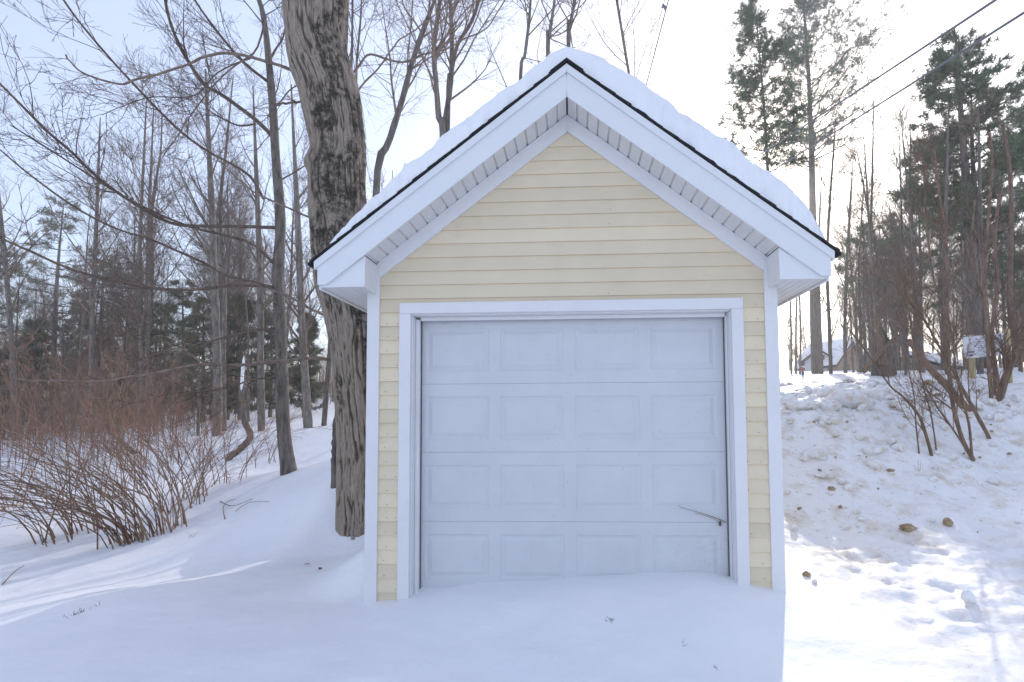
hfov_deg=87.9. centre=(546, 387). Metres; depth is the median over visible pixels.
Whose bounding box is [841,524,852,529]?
snow chunk
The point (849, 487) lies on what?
snow chunk
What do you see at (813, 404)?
snow chunk
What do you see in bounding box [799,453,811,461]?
snow chunk
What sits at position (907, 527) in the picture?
frozen clod
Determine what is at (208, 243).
woodland tree
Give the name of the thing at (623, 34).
bare tree
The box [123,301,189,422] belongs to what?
evergreen tree
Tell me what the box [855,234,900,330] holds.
woodland tree
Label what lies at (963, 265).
woodland tree
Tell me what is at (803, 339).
woods
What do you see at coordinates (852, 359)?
woodland tree
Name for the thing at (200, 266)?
woodland tree
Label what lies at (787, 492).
snow chunk
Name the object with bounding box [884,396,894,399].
snow chunk
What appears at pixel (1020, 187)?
pine tree
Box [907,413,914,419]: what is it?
snow chunk
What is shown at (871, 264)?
bare tree
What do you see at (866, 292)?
woodland tree
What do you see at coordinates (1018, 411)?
snow chunk
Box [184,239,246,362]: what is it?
woodland tree
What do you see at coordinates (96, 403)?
undergrowth
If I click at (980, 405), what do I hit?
snow chunk
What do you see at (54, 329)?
woodland tree
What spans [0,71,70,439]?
bare tree
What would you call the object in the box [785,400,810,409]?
snow chunk
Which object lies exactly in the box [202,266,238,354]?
woodland tree
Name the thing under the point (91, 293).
bare tree
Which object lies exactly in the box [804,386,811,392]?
snow chunk
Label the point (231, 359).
evergreen tree
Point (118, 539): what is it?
bare shrub
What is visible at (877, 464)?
snow chunk
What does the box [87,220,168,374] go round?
woodland tree
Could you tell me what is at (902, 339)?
woodland tree
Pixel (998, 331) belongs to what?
woodland tree
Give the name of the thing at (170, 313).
woodland tree
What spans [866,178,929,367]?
woodland tree
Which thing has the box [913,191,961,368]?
woodland tree
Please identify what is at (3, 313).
evergreen tree
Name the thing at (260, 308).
bare tree
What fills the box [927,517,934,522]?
snow chunk
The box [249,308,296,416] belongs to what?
evergreen tree
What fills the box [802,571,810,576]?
frozen clod
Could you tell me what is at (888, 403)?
snow chunk
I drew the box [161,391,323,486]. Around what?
bare shrub
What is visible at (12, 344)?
bare shrub
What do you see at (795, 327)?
bare tree
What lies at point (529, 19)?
bare tree
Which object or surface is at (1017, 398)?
snow chunk
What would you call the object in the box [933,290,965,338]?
woodland tree
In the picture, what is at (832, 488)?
frozen clod
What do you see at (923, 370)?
bare tree
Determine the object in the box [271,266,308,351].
woodland tree
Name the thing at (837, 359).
house
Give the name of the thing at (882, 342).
splintered stump
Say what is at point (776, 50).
pine tree
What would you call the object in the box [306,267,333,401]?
woodland tree
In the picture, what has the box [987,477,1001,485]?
snow chunk
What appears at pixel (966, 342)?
board sign
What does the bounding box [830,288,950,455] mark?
bare shrub
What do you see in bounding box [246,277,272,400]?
woodland tree
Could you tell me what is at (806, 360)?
house
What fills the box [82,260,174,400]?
evergreen tree
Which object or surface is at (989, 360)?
bare shrub
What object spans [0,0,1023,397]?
sky
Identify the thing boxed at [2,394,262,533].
bare shrub
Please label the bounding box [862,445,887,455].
snow chunk
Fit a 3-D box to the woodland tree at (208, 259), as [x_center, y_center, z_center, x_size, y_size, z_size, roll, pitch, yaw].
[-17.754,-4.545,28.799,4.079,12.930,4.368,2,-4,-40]
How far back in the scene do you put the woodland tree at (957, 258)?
27.10 m
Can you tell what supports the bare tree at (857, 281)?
on the snow ground
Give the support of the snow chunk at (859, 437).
on the snow ground
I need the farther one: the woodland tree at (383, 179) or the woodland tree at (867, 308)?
the woodland tree at (867, 308)
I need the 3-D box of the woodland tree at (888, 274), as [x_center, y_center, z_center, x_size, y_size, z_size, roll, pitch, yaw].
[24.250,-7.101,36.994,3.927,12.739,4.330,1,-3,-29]
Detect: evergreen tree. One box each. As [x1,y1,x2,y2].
[0,236,45,377]
[0,341,34,439]
[8,194,104,417]
[9,317,62,433]
[46,290,104,411]
[49,245,134,416]
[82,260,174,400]
[99,373,135,431]
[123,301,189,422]
[144,278,209,421]
[171,295,212,421]
[201,292,269,419]
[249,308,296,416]
[270,312,324,416]
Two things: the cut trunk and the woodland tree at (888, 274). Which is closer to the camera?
the cut trunk
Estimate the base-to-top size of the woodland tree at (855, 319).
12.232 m
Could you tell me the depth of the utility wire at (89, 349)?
18.61 m
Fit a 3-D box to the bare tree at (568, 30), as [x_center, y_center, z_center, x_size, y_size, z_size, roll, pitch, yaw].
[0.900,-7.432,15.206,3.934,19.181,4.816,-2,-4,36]
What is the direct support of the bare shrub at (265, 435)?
on the snow ground
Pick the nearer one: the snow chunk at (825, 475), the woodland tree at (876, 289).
the snow chunk at (825, 475)
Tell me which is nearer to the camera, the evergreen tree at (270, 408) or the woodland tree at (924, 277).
the evergreen tree at (270, 408)
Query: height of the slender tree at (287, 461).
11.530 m
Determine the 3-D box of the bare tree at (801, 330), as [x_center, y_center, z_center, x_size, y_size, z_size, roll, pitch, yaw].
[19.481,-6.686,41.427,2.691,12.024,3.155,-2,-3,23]
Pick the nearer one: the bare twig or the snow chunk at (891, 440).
the bare twig
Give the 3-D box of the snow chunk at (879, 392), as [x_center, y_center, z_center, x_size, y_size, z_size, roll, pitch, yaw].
[5.367,0.099,8.578,0.411,0.305,0.384,0,-3,3]
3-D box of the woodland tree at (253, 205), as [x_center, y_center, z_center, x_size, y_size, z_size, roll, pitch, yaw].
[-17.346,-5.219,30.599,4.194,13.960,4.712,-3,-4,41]
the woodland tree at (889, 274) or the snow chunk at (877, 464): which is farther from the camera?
the woodland tree at (889, 274)
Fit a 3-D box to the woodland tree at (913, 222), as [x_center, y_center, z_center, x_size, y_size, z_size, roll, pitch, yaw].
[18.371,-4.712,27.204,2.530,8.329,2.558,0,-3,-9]
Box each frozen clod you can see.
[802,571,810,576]
[828,486,835,490]
[899,523,917,531]
[942,518,953,526]
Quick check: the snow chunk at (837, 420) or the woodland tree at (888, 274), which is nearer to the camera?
the snow chunk at (837, 420)
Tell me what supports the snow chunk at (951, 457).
on the snow ground
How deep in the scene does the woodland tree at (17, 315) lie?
27.17 m
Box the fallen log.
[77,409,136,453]
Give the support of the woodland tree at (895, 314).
on the snow ground
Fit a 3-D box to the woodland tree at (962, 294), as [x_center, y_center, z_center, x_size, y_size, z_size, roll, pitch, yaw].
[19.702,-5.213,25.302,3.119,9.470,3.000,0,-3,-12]
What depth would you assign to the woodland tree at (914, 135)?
27.68 m
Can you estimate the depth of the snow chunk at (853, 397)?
7.95 m
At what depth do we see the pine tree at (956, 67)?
18.52 m
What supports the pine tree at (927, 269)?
on the snow ground
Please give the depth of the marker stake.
21.83 m
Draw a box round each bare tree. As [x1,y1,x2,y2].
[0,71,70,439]
[25,118,155,432]
[76,53,195,432]
[88,44,213,431]
[140,29,269,430]
[150,34,246,435]
[190,350,207,435]
[196,64,309,431]
[230,84,324,427]
[280,0,416,192]
[302,197,367,425]
[348,0,405,81]
[348,0,488,196]
[382,0,504,137]
[414,0,532,127]
[443,0,480,132]
[462,0,637,92]
[510,0,615,65]
[521,0,579,54]
[558,0,688,100]
[779,300,805,373]
[780,296,816,373]
[783,298,804,373]
[797,138,843,373]
[804,63,865,373]
[826,102,910,342]
[826,135,885,372]
[827,153,893,372]
[836,140,933,368]
[837,68,909,354]
[868,135,975,374]
[871,92,952,372]
[914,101,1021,373]
[925,77,1022,373]
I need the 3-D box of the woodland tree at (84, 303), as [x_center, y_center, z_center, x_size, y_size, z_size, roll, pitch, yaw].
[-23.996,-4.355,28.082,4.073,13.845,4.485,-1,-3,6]
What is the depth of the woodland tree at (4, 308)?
27.21 m
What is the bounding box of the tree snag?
[330,415,335,488]
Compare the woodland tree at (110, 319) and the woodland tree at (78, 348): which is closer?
the woodland tree at (78, 348)
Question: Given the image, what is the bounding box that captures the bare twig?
[681,507,725,525]
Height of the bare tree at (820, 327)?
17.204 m
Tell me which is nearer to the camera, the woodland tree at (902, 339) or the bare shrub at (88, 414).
the bare shrub at (88, 414)
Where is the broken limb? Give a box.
[226,350,253,460]
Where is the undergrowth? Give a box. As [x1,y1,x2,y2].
[0,293,333,477]
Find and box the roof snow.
[329,46,825,244]
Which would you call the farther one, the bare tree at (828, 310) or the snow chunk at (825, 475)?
the bare tree at (828, 310)
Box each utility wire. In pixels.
[10,316,317,326]
[31,346,272,349]
[98,251,310,255]
[642,0,664,81]
[646,0,668,84]
[750,0,996,160]
[770,11,1023,171]
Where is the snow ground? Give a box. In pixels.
[0,367,1023,681]
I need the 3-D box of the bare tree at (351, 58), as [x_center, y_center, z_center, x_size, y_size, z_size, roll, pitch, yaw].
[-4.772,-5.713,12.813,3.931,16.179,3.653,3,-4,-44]
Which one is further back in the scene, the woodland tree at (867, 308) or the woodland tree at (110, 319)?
the woodland tree at (110, 319)
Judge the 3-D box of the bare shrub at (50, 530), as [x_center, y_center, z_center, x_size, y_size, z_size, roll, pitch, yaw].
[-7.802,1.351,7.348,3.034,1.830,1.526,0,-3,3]
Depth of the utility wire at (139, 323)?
19.05 m
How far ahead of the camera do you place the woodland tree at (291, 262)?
24.11 m
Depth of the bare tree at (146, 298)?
23.16 m
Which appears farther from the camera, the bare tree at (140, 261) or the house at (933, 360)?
the house at (933, 360)
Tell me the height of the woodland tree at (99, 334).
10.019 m
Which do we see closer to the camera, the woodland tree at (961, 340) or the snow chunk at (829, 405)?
the snow chunk at (829, 405)
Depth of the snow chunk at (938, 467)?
6.59 m
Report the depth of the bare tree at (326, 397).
19.71 m
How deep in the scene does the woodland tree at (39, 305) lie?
47.58 m
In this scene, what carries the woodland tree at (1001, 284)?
on the snow ground
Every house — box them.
[793,337,863,370]
[798,346,835,370]
[901,350,962,369]
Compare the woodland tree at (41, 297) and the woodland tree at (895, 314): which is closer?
the woodland tree at (895, 314)
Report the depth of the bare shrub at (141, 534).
7.34 m
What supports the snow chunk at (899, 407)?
on the snow ground
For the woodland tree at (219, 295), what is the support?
on the snow ground
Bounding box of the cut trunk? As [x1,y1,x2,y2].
[905,339,971,411]
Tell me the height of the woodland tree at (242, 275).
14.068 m
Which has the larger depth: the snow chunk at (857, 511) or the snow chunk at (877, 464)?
the snow chunk at (877, 464)
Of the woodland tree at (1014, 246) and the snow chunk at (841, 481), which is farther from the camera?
the woodland tree at (1014, 246)
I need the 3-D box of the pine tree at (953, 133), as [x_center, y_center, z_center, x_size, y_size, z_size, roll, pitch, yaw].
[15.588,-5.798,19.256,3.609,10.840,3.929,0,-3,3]
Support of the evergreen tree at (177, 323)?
on the snow ground
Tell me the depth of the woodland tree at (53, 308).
29.28 m
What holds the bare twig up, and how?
attached to the garage
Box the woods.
[2,312,1002,401]
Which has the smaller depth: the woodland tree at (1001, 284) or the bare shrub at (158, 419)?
the bare shrub at (158, 419)
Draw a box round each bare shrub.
[0,329,187,498]
[0,333,291,509]
[0,355,175,510]
[0,392,294,513]
[0,393,111,534]
[0,403,330,549]
[0,417,161,542]
[0,419,107,546]
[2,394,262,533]
[12,355,235,501]
[15,346,259,481]
[129,374,185,456]
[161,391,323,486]
[174,383,265,471]
[245,410,307,467]
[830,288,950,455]
[855,115,1001,461]
[937,110,1023,398]
[971,111,1023,401]
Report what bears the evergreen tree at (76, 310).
on the snow ground
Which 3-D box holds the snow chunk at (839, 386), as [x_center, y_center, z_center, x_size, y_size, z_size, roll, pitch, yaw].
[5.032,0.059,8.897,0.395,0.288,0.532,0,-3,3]
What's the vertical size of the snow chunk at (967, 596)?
0.103 m
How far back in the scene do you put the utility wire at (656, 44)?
16.89 m
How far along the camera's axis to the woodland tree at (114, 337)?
28.95 m
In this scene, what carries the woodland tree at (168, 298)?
on the snow ground
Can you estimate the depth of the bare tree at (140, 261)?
23.03 m
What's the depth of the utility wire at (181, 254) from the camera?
20.05 m
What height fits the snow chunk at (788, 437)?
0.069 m
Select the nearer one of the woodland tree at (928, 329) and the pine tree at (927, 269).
the pine tree at (927, 269)
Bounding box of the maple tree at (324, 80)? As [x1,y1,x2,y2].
[0,0,507,537]
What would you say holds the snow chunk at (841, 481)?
on the snow ground
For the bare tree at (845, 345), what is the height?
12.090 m
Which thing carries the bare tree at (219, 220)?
on the snow ground
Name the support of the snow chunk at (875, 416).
on the snow ground
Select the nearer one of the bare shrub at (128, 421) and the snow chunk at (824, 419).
the snow chunk at (824, 419)
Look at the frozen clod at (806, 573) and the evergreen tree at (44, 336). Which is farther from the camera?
the evergreen tree at (44, 336)
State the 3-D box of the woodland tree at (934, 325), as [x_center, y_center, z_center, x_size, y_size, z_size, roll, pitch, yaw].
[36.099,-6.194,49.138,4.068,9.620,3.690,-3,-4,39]
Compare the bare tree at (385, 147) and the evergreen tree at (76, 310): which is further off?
the evergreen tree at (76, 310)
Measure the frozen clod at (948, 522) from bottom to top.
0.103 m
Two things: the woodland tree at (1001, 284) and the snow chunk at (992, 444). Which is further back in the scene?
the woodland tree at (1001, 284)
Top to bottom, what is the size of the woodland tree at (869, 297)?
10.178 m
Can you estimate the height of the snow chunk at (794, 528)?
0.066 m
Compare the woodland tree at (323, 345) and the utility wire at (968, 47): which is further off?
the woodland tree at (323, 345)
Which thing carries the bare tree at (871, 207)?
on the snow ground
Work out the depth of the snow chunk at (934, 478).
6.26 m
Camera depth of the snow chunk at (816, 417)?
7.69 m
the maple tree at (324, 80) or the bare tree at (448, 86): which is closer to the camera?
the maple tree at (324, 80)
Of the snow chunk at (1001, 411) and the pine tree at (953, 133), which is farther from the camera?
the pine tree at (953, 133)
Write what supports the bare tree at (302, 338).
on the snow ground
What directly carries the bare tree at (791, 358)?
on the snow ground
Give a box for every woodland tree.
[0,255,57,433]
[0,259,60,417]
[0,293,46,377]
[4,280,70,373]
[19,255,66,392]
[20,276,61,391]
[26,175,129,430]
[30,277,83,430]
[40,296,81,422]
[51,261,123,420]
[55,296,111,423]
[56,247,121,363]
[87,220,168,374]
[88,192,185,416]
[90,271,123,365]
[99,316,132,379]
[100,60,208,426]
[107,244,164,350]
[127,246,186,420]
[145,250,193,357]
[155,277,186,366]
[166,231,245,419]
[178,152,284,419]
[178,192,265,337]
[182,193,252,309]
[183,258,221,348]
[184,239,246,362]
[186,237,247,352]
[191,182,288,413]
[197,199,268,412]
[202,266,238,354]
[206,216,265,391]
[218,230,291,421]
[220,220,295,341]
[231,124,321,346]
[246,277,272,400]
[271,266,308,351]
[290,235,323,366]
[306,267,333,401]
[315,325,327,368]
[367,162,406,200]
[817,167,888,371]
[824,212,874,327]
[829,184,889,359]
[830,229,880,372]
[833,216,880,368]
[837,199,900,304]
[842,245,884,371]
[844,226,899,330]
[853,256,892,336]
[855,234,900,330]
[857,233,911,370]
[861,91,950,369]
[861,214,906,335]
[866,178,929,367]
[873,200,931,345]
[876,216,924,370]
[878,223,934,370]
[880,177,936,369]
[881,279,923,370]
[888,130,970,369]
[888,278,911,341]
[908,225,937,305]
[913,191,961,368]
[916,196,1000,369]
[923,303,932,350]
[924,274,958,342]
[925,280,939,352]
[931,196,1008,305]
[932,264,964,344]
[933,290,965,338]
[935,190,1004,295]
[950,284,961,368]
[960,271,1001,367]
[970,157,1023,326]
[987,264,1000,330]
[989,273,1006,367]
[992,188,1023,316]
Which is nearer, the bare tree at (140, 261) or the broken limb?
the broken limb
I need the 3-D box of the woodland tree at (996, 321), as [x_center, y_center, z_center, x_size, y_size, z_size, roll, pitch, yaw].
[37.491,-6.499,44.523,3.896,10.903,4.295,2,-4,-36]
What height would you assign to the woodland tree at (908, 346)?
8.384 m
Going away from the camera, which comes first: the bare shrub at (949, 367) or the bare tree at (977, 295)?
the bare shrub at (949, 367)
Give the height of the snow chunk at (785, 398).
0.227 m
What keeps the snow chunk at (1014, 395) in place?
on the snow ground
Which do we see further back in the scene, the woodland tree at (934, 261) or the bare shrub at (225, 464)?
the woodland tree at (934, 261)
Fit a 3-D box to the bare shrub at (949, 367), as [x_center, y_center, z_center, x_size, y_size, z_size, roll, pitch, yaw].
[5.517,-1.512,7.388,1.983,5.142,1.706,0,-3,3]
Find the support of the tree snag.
on the snow ground
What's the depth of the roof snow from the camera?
3.80 m
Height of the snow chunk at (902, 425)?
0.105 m
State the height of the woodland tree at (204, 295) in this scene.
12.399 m
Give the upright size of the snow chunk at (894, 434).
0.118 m
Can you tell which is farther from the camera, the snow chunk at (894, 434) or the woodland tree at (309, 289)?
the woodland tree at (309, 289)
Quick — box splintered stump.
[861,315,897,375]
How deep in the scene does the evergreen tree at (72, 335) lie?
36.59 m
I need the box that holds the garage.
[308,57,841,601]
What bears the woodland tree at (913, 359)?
on the snow ground
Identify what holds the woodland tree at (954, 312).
on the snow ground
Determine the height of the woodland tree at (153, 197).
18.505 m
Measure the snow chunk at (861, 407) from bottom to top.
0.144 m
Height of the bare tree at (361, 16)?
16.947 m
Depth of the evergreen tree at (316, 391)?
24.74 m
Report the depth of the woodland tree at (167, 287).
48.84 m
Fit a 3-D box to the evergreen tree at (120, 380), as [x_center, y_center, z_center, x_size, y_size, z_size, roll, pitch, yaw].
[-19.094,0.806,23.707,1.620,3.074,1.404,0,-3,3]
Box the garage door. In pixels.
[419,317,727,587]
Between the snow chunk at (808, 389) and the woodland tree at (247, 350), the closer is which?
the snow chunk at (808, 389)
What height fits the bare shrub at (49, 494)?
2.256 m
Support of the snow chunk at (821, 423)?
on the snow ground
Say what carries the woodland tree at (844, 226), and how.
on the snow ground
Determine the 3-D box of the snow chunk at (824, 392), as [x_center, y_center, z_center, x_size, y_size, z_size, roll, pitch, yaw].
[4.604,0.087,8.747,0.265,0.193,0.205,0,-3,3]
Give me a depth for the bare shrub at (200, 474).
8.90 m
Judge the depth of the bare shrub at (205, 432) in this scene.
13.45 m
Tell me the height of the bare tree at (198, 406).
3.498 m
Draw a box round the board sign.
[963,329,1012,382]
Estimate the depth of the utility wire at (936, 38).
10.07 m
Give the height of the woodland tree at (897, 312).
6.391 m
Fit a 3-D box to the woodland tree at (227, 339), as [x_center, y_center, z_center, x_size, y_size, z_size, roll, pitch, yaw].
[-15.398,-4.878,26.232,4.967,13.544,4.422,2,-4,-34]
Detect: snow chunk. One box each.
[780,393,797,404]
[783,435,794,439]
[784,489,790,494]
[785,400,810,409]
[790,525,797,531]
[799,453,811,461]
[802,448,827,459]
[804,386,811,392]
[809,400,816,408]
[811,414,821,420]
[814,473,833,478]
[816,387,835,396]
[817,399,841,410]
[818,416,829,423]
[818,420,825,427]
[826,387,875,409]
[830,416,842,424]
[832,383,860,390]
[832,432,840,436]
[838,477,849,484]
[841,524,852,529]
[844,484,854,490]
[853,508,861,513]
[854,434,868,440]
[857,404,868,411]
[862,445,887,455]
[864,384,893,400]
[867,456,885,471]
[870,413,880,419]
[878,400,902,406]
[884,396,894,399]
[886,436,897,445]
[887,431,898,438]
[890,442,907,451]
[895,405,904,410]
[897,422,907,428]
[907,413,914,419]
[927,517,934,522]
[929,476,938,481]
[933,464,943,470]
[937,423,950,430]
[944,454,958,460]
[960,589,976,603]
[973,400,984,409]
[982,398,996,404]
[983,413,993,419]
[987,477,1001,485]
[988,443,997,446]
[992,413,1006,421]
[997,409,1005,412]
[1009,393,1021,397]
[1012,409,1020,413]
[1013,396,1021,401]
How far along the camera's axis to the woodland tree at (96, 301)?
33.06 m
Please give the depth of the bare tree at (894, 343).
19.08 m
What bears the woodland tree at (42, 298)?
on the snow ground
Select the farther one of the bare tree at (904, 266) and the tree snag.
the bare tree at (904, 266)
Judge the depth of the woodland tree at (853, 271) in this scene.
33.78 m
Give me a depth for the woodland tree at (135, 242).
30.05 m
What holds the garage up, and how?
on the snow ground
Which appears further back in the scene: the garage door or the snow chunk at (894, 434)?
the snow chunk at (894, 434)
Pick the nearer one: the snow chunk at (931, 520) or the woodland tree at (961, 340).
the snow chunk at (931, 520)
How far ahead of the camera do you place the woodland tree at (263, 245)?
31.25 m
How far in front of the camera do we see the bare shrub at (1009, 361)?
11.46 m
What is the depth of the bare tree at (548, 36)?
14.54 m
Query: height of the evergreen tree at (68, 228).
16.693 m
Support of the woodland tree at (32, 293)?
on the snow ground
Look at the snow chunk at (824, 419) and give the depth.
7.49 m
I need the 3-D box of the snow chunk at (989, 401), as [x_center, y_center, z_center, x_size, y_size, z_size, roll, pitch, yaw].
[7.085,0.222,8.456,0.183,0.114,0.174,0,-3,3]
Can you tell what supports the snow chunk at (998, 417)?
on the snow ground
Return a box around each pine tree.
[713,0,825,170]
[760,0,928,373]
[833,220,891,371]
[865,211,913,370]
[882,25,1023,369]
[883,163,957,343]
[896,129,970,311]
[910,80,1023,368]
[981,104,1023,367]
[987,93,1023,307]
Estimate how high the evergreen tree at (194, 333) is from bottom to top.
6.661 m
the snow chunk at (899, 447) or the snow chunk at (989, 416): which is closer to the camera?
the snow chunk at (899, 447)
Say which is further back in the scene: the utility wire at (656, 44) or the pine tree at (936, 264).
the pine tree at (936, 264)
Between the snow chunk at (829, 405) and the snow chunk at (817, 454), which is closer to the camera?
the snow chunk at (817, 454)
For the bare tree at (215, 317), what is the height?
15.294 m
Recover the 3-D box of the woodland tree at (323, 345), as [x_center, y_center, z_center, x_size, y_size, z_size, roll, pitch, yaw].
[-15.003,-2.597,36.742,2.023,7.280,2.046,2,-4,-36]
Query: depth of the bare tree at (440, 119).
15.48 m
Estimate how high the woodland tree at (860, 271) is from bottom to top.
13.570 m
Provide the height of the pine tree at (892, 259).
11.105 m
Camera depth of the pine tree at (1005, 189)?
29.14 m
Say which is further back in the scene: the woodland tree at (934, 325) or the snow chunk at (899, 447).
the woodland tree at (934, 325)
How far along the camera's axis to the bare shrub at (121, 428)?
9.92 m
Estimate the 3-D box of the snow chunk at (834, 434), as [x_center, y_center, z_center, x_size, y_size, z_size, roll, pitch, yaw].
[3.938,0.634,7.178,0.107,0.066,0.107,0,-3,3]
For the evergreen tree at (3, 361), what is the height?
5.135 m
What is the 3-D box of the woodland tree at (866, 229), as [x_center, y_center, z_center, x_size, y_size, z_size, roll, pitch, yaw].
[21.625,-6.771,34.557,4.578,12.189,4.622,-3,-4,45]
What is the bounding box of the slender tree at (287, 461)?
[0,0,305,475]
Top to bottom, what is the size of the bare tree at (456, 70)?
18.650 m
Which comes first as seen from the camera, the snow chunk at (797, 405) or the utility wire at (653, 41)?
the snow chunk at (797, 405)
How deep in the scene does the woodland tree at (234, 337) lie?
31.34 m
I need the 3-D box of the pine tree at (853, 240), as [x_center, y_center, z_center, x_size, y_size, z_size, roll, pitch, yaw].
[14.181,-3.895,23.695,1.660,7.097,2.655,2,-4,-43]
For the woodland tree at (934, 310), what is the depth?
48.78 m
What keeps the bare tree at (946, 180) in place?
on the snow ground
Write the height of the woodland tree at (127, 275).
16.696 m
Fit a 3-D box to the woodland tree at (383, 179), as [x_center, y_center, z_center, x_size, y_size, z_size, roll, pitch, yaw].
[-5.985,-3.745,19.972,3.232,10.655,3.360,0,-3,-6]
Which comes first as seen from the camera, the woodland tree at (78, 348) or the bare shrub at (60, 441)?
the bare shrub at (60, 441)
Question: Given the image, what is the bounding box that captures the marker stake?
[801,367,803,377]
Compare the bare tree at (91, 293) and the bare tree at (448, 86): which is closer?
the bare tree at (448, 86)
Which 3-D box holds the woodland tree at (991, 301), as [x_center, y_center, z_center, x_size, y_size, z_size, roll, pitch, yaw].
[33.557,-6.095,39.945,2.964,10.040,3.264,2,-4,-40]

